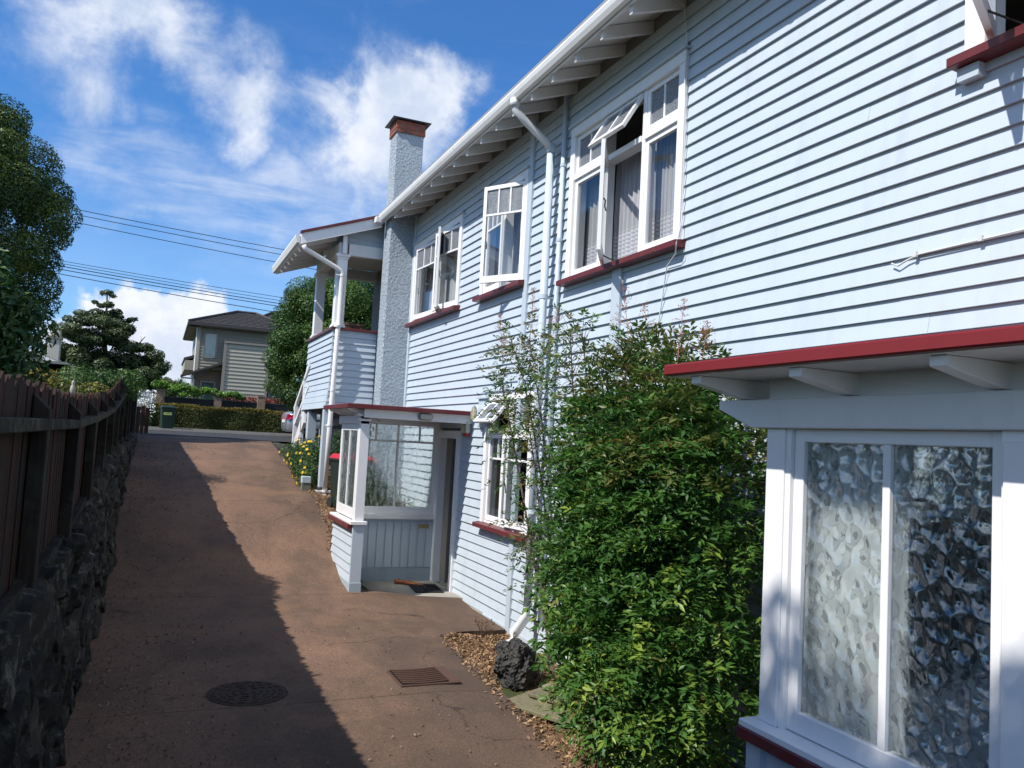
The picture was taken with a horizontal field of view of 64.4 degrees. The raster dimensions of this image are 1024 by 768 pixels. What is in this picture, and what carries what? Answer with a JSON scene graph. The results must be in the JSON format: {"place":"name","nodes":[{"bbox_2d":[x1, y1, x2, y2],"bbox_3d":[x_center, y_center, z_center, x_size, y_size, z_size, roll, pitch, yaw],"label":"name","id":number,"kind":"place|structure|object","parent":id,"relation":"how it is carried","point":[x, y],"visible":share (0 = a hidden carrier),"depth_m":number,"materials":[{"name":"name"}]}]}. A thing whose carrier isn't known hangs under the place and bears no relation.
{"place":"outdoors","nodes":[
{"label":"outdoors","id":0,"kind":"place"},
{"bbox_2d":[31,255,281,297],"bbox_3d":[-11.685,-4.588,27.947,52.001,2.888,0.016,5,-4,-23],"label":"overhead wire","id":1,"kind":"object","parent":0,"point":[165,278],"visible":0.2,"depth_m":27.81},
{"bbox_2d":[29,257,286,301],"bbox_3d":[-11.697,-4.508,27.959,52.001,3.087,0.016,5,-4,-23],"label":"overhead wire","id":2,"kind":"object","parent":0,"point":[169,282],"visible":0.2,"depth_m":27.90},
{"bbox_2d":[50,267,279,306],"bbox_3d":[-11.723,-4.318,27.982,52.002,3.197,0.024,5,-4,-23],"label":"overhead wire","id":3,"kind":"object","parent":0,"point":[166,287],"visible":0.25,"depth_m":27.84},
{"bbox_2d":[59,273,272,311],"bbox_3d":[-11.740,-4.162,27.989,52.002,3.702,0.024,5,-4,-23],"label":"overhead wire","id":4,"kind":"object","parent":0,"point":[163,292],"visible":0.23,"depth_m":27.85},
{"bbox_2d":[55,265,279,303],"bbox_3d":[-11.710,-4.424,27.971,52.002,3.237,0.025,5,-4,-23],"label":"overhead wire","id":5,"kind":"object","parent":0,"point":[169,285],"visible":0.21,"depth_m":27.88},
{"bbox_2d":[72,213,280,254],"bbox_3d":[-11.582,-6.193,28.024,52.002,3.278,0.022,5,-4,-23],"label":"overhead wire","id":6,"kind":"object","parent":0,"point":[179,235],"visible":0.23,"depth_m":28.04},
{"bbox_2d":[73,208,284,249],"bbox_3d":[-11.565,-6.357,28.017,52.002,3.106,0.022,5,-4,-23],"label":"overhead wire","id":7,"kind":"object","parent":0,"point":[181,230],"visible":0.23,"depth_m":28.04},
{"bbox_2d":[47,216,316,269],"bbox_3d":[-11.604,-5.938,28.024,52.002,3.611,0.022,5,-4,-23],"label":"overhead wire","id":8,"kind":"object","parent":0,"point":[179,243],"visible":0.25,"depth_m":27.99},
{"bbox_2d":[136,429,317,442],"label":"road","id":9,"kind":"structure","parent":0,"point":[218,435],"depth_m":26.03,"materials":[{"name":"grey asphalt"}]},
{"bbox_2d":[281,412,319,436],"bbox_3d":[-6.667,1.454,31.989,4.520,1.482,1.760,5,-4,-23],"label":"parked car","id":10,"kind":"object","parent":9,"relation":"on","point":[287,421],"visible":0.13,"depth_m":30.57,"materials":[{"name":"silver metal"}]},
{"bbox_2d":[180,310,291,404],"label":"neighbour house","id":11,"kind":"structure","parent":0,"point":[229,348],"depth_m":41.65,"materials":[{"name":"grey wood"}]},
{"bbox_2d":[199,381,214,399],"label":"window","id":12,"kind":"structure","parent":11,"relation":"in","point":[209,384],"depth_m":41.48,"materials":[{"name":"grey glass"}]},
{"bbox_2d":[202,331,218,358],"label":"window","id":13,"kind":"structure","parent":11,"relation":"in","point":[209,349],"depth_m":41.42,"materials":[{"name":"blue glass"}]},
{"bbox_2d":[267,391,282,403],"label":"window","id":14,"kind":"structure","parent":11,"relation":"in","point":[270,395],"depth_m":42.74,"materials":[{"name":"glass"}]},
{"bbox_2d":[0,0,604,397],"label":"sky","id":15,"kind":"structure","parent":0,"point":[260,122],"materials":[{"name":"blue"}]},
{"bbox_2d":[56,435,568,767],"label":"driveway","id":16,"kind":"structure","parent":0,"point":[416,626],"depth_m":7.94,"materials":[{"name":"red concrete"}]},
{"bbox_2d":[206,681,287,705],"bbox_3d":[-2.122,2.476,6.524,0.630,0.021,0.630,5,-4,-23],"label":"manhole cover","id":17,"kind":"object","parent":16,"relation":"on","point":[268,692],"visible":1,"depth_m":6.48,"materials":[{"name":"metal"}]},
{"bbox_2d":[66,441,553,767],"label":"fallen leaves","id":18,"kind":"object","parent":16,"relation":"on","point":[125,736],"visible":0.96,"depth_m":7.15,"materials":[{"name":"brown plant"}]},
{"bbox_2d":[387,667,460,687],"bbox_3d":[-0.784,2.584,7.201,0.540,0.032,0.480,5,-4,-23],"label":"drain grate","id":19,"kind":"object","parent":16,"relation":"on","point":[415,677],"visible":1,"depth_m":7.14,"materials":[{"name":"metal"}]},
{"bbox_2d":[151,435,526,697],"bbox_3d":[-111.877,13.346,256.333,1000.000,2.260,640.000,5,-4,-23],"label":"ground","id":20,"kind":"structure","parent":0,"point":[508,693],"depth_m":7.47,"materials":[{"name":"brown soil"}]},
{"bbox_2d":[0,247,59,384],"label":"laurel bush","id":21,"kind":"object","parent":20,"relation":"on","point":[18,326],"visible":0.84,"depth_m":8.60,"materials":[{"name":"green plant"}]},
{"bbox_2d":[0,93,82,321],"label":"broadleaf tree","id":22,"kind":"object","parent":20,"relation":"on","point":[36,192],"visible":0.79,"depth_m":18.41,"materials":[{"name":"green plant"}]},
{"bbox_2d":[14,330,85,385],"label":"cottage","id":23,"kind":"structure","parent":20,"relation":"on","point":[53,353],"depth_m":33.86,"materials":[{"name":"beige paint"}]},
{"bbox_2d":[0,432,137,767],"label":"stone retaining wall","id":24,"kind":"structure","parent":20,"relation":"on","point":[50,624],"depth_m":4.82,"materials":[{"name":"grey stone"}]},
{"bbox_2d":[0,370,137,621],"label":"timber fence","id":25,"kind":"object","parent":24,"relation":"on","point":[56,445],"visible":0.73,"depth_m":4.14,"materials":[{"name":"brown wood"}]},
{"bbox_2d":[70,380,75,394],"bbox_3d":[-3.240,0.025,6.000,0.043,0.105,0.038,5,-4,-23],"label":"fence ornament","id":26,"kind":"object","parent":25,"relation":"on","point":[72,389],"visible":0.96,"depth_m":5.99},
{"bbox_2d":[25,367,113,399],"bbox_3d":[-6.025,0.411,10.786,1.331,1.276,0.676,5,-4,-23],"label":"golden shrub","id":27,"kind":"object","parent":20,"relation":"on","point":[52,381],"visible":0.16,"depth_m":10.78,"materials":[{"name":"green plant"}]},
{"bbox_2d":[52,364,147,400],"bbox_3d":[-6.907,0.399,13.608,1.466,1.407,1.361,5,-4,-23],"label":"green shrub","id":28,"kind":"object","parent":20,"relation":"on","point":[110,380],"visible":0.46,"depth_m":13.30,"materials":[{"name":"green plant"}]},
{"bbox_2d":[44,289,172,389],"bbox_3d":[-20.037,-1.829,40.566,5.858,5.814,3.597,5,-4,-23],"label":"spreading tree","id":29,"kind":"object","parent":20,"relation":"on","point":[115,328],"visible":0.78,"depth_m":39.90,"materials":[{"name":"green plant"}]},
{"bbox_2d":[135,406,149,432],"bbox_3d":[-12.450,0.743,22.943,4.070,1.230,0.030,5,-4,-23],"label":"back fence","id":30,"kind":"object","parent":20,"relation":"on","point":[140,420],"visible":0.08,"depth_m":23.65,"materials":[{"name":"brown wood"}]},
{"bbox_2d":[137,389,155,425],"bbox_3d":[-14.358,1.026,32.217,0.993,1.632,0.784,5,-4,-23],"label":"white flower clump","id":31,"kind":"object","parent":20,"relation":"on","point":[152,419],"visible":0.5,"depth_m":32.09,"materials":[{"name":"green plant"}]},
{"bbox_2d":[136,358,163,410],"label":"flowering shrub","id":32,"kind":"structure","parent":20,"relation":"on","point":[147,397],"depth_m":54.73,"materials":[{"name":"white plant"}]},
{"bbox_2d":[149,380,175,402],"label":"yellow green tree","id":33,"kind":"object","parent":20,"relation":"on","point":[153,392],"visible":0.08,"depth_m":42.83,"materials":[{"name":"green plant"}]},
{"bbox_2d":[159,405,176,428],"bbox_3d":[-13.294,1.290,31.357,0.536,0.928,0.666,5,-5,-30],"label":"wheelie bin","id":34,"kind":"object","parent":20,"relation":"on","point":[167,415],"visible":0.95,"depth_m":31.12,"materials":[{"name":"green plastic"}]},
{"bbox_2d":[153,377,186,396],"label":"tree","id":35,"kind":"object","parent":20,"relation":"on","point":[166,378],"visible":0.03,"depth_m":47.59,"materials":[{"name":"green plant"}]},
{"bbox_2d":[172,378,187,395],"bbox_3d":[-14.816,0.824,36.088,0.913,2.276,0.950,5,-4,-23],"label":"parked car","id":36,"kind":"object","parent":20,"relation":"on","point":[179,381],"visible":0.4,"depth_m":36.09,"materials":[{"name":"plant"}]},
{"bbox_2d":[139,426,291,434],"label":"footpath","id":37,"kind":"structure","parent":20,"relation":"on","point":[223,430],"depth_m":32.58,"materials":[{"name":"concrete"}]},
{"bbox_2d":[149,402,291,433],"bbox_3d":[-10.002,1.567,34.415,9.916,1.178,1.128,5,-4,-23],"label":"clipped hedge","id":38,"kind":"object","parent":20,"relation":"on","point":[235,419],"visible":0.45,"depth_m":33.30,"materials":[{"name":"green plant"}]},
{"bbox_2d":[155,389,293,411],"bbox_3d":[-10.968,1.346,35.731,8.750,1.600,0.360,5,-4,-23],"label":"brick pillar fence","id":39,"kind":"object","parent":20,"relation":"on","point":[217,402],"visible":0.29,"depth_m":34.92,"materials":[{"name":"grey"}]},
{"bbox_2d":[150,379,245,401],"bbox_3d":[-13.325,0.528,34.616,3.872,1.232,0.598,5,-4,-23],"label":"climbing vine","id":40,"kind":"object","parent":39,"relation":"attached to","point":[194,391],"visible":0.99,"depth_m":34.35,"materials":[{"name":"green plant"}]},
{"bbox_2d":[139,427,317,437],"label":"kerb","id":41,"kind":"structure","parent":20,"relation":"on","point":[219,432],"depth_m":31.25,"materials":[{"name":"concrete"}]},
{"bbox_2d":[165,390,300,404],"bbox_3d":[-11.193,0.917,36.082,8.229,0.876,0.629,5,-4,-23],"label":"red shrub","id":42,"kind":"object","parent":20,"relation":"on","point":[253,399],"visible":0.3,"depth_m":35.67,"materials":[{"name":"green plant"}]},
{"bbox_2d":[273,443,317,464],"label":"retaining wall","id":43,"kind":"structure","parent":20,"relation":"on","point":[278,446],"depth_m":18.46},
{"bbox_2d":[261,268,373,413],"bbox_3d":[-5.307,-1.006,26.346,5.575,6.010,4.725,5,-4,-23],"label":"evergreen tree","id":44,"kind":"object","parent":20,"relation":"on","point":[290,348],"visible":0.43,"depth_m":24.75,"materials":[{"name":"green plant"}]},
{"bbox_2d":[307,463,336,538],"bbox_3d":[-2.855,2.091,14.708,1.670,1.151,5.500,5,-4,-23],"label":"side bed","id":45,"kind":"object","parent":20,"relation":"on","point":[323,503],"visible":0.1,"depth_m":13.75,"materials":[{"name":"soil"}]},
{"bbox_2d":[279,430,341,488],"bbox_3d":[-3.679,1.485,15.055,0.884,1.397,3.236,6,-5,-34],"label":"flower bush","id":46,"kind":"object","parent":45,"relation":"on","point":[309,460],"visible":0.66,"depth_m":14.84,"materials":[{"name":"green plant"}]},
{"bbox_2d":[327,453,339,507],"bbox_3d":[-2.724,1.633,13.531,0.536,0.928,0.666,6,-5,-35],"label":"wheelie bin","id":47,"kind":"object","parent":20,"relation":"on","point":[334,458],"visible":0.34,"depth_m":13.46,"materials":[{"name":"green plastic"}]},
{"bbox_2d":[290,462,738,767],"bbox_3d":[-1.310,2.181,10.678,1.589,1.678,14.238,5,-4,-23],"label":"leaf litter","id":48,"kind":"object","parent":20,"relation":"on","point":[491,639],"visible":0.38,"depth_m":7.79,"materials":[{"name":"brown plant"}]},
{"bbox_2d":[452,636,737,767],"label":"garden bed","id":49,"kind":"object","parent":20,"relation":"on","point":[555,734],"visible":0.12,"depth_m":6.41,"materials":[{"name":"soil"}]},
{"bbox_2d":[474,615,494,637],"bbox_3d":[-0.315,2.718,9.064,0.240,0.241,0.261,4,-4,-10],"label":"withered plant","id":50,"kind":"object","parent":49,"relation":"on","point":[480,627],"visible":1,"depth_m":9.04,"materials":[{"name":"brown plant"}]},
{"bbox_2d":[493,638,539,690],"bbox_3d":[0.025,2.642,7.617,0.384,0.446,0.384,14,-3,34],"label":"boulder","id":51,"kind":"object","parent":49,"relation":"on","point":[515,658],"visible":0.94,"depth_m":7.50,"materials":[{"name":"grey stone"}]},
{"bbox_2d":[509,683,597,733],"bbox_3d":[0.530,2.632,6.604,1.151,0.128,0.604,-1,-6,42],"label":"slab","id":52,"kind":"object","parent":49,"relation":"on","point":[526,701],"visible":0.3,"depth_m":6.69,"materials":[{"name":"beige concrete"}]},
{"bbox_2d":[465,280,767,767],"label":"nandina shrub","id":53,"kind":"object","parent":49,"relation":"on","point":[623,692],"visible":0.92,"depth_m":5.02,"materials":[{"name":"green plant"}]},
{"bbox_2d":[272,0,1023,767],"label":"weatherboard house","id":54,"kind":"structure","parent":20,"relation":"on","point":[812,210],"depth_m":5.59,"materials":[{"name":"blue paint"}]},
{"bbox_2d":[343,322,364,329],"bbox_3d":[-2.976,-1.036,15.148,0.430,0.170,0.170,5,-4,-23],"label":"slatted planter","id":55,"kind":"object","parent":54,"relation":"on","point":[354,326],"visible":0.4,"depth_m":15.09,"materials":[{"name":"brown wood"}]},
{"bbox_2d":[418,524,428,527],"bbox_3d":[-1.330,2.146,12.267,0.170,0.065,0.008,5,-4,-23],"label":"mail slot","id":56,"kind":"object","parent":54,"relation":"attached to","point":[423,525],"visible":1,"depth_m":12.26,"materials":[{"name":"gold metal"}]},
{"bbox_2d":[408,584,443,592],"bbox_3d":[-1.222,2.890,11.516,0.400,0.028,0.560,4,-4,-18],"label":"doormat","id":57,"kind":"object","parent":54,"relation":"on","point":[428,588],"visible":1,"depth_m":11.43,"materials":[{"name":"black rubber"}]},
{"bbox_2d":[405,580,422,585],"bbox_3d":[-1.393,2.874,11.730,0.287,0.070,0.093,2,-4,10],"label":"shoe","id":58,"kind":"object","parent":57,"relation":"on","point":[408,582],"visible":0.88,"depth_m":11.71,"materials":[{"name":"beige leather"}]},
{"bbox_2d":[405,211,465,327],"bbox_3d":[-1.324,-1.777,13.495,0.476,1.494,3.000,5,-4,-23],"label":"window","id":59,"kind":"structure","parent":54,"relation":"in","point":[437,272],"depth_m":13.14,"materials":[{"name":"white paint"}]},
{"bbox_2d":[472,165,529,302],"bbox_3d":[-0.189,-1.909,10.737,0.581,1.499,1.770,5,-4,-23],"label":"window","id":60,"kind":"structure","parent":54,"relation":"in","point":[505,203],"depth_m":10.47,"materials":[{"name":"white paint"}]},
{"bbox_2d":[472,386,534,542],"bbox_3d":[-0.083,0.945,9.992,0.411,1.779,1.610,5,-4,-23],"label":"window","id":61,"kind":"structure","parent":54,"relation":"in","point":[489,470],"depth_m":10.22,"materials":[{"name":"white paint"}]},
{"bbox_2d":[562,410,647,553],"bbox_3d":[0.950,1.003,7.798,0.321,1.534,1.810,5,-4,-23],"label":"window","id":62,"kind":"structure","parent":54,"relation":"in","point":[562,410],"depth_m":8.50,"materials":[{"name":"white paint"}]},
{"bbox_2d":[556,44,691,287],"bbox_3d":[0.924,-1.993,8.108,0.589,1.784,2.579,5,-4,-23],"label":"window","id":63,"kind":"structure","parent":54,"relation":"in","point":[594,158],"depth_m":7.88,"materials":[{"name":"white paint"}]},
{"bbox_2d":[946,0,1023,71],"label":"window","id":64,"kind":"structure","parent":54,"relation":"in","point":[986,38],"depth_m":4.37,"materials":[{"name":"white paint"}]},
{"bbox_2d":[394,579,405,584],"bbox_3d":[-1.567,2.871,11.819,0.287,0.070,0.093,3,-4,-4],"label":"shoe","id":65,"kind":"object","parent":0,"point":[397,581],"visible":0.77,"depth_m":11.78,"materials":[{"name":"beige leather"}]}
]}

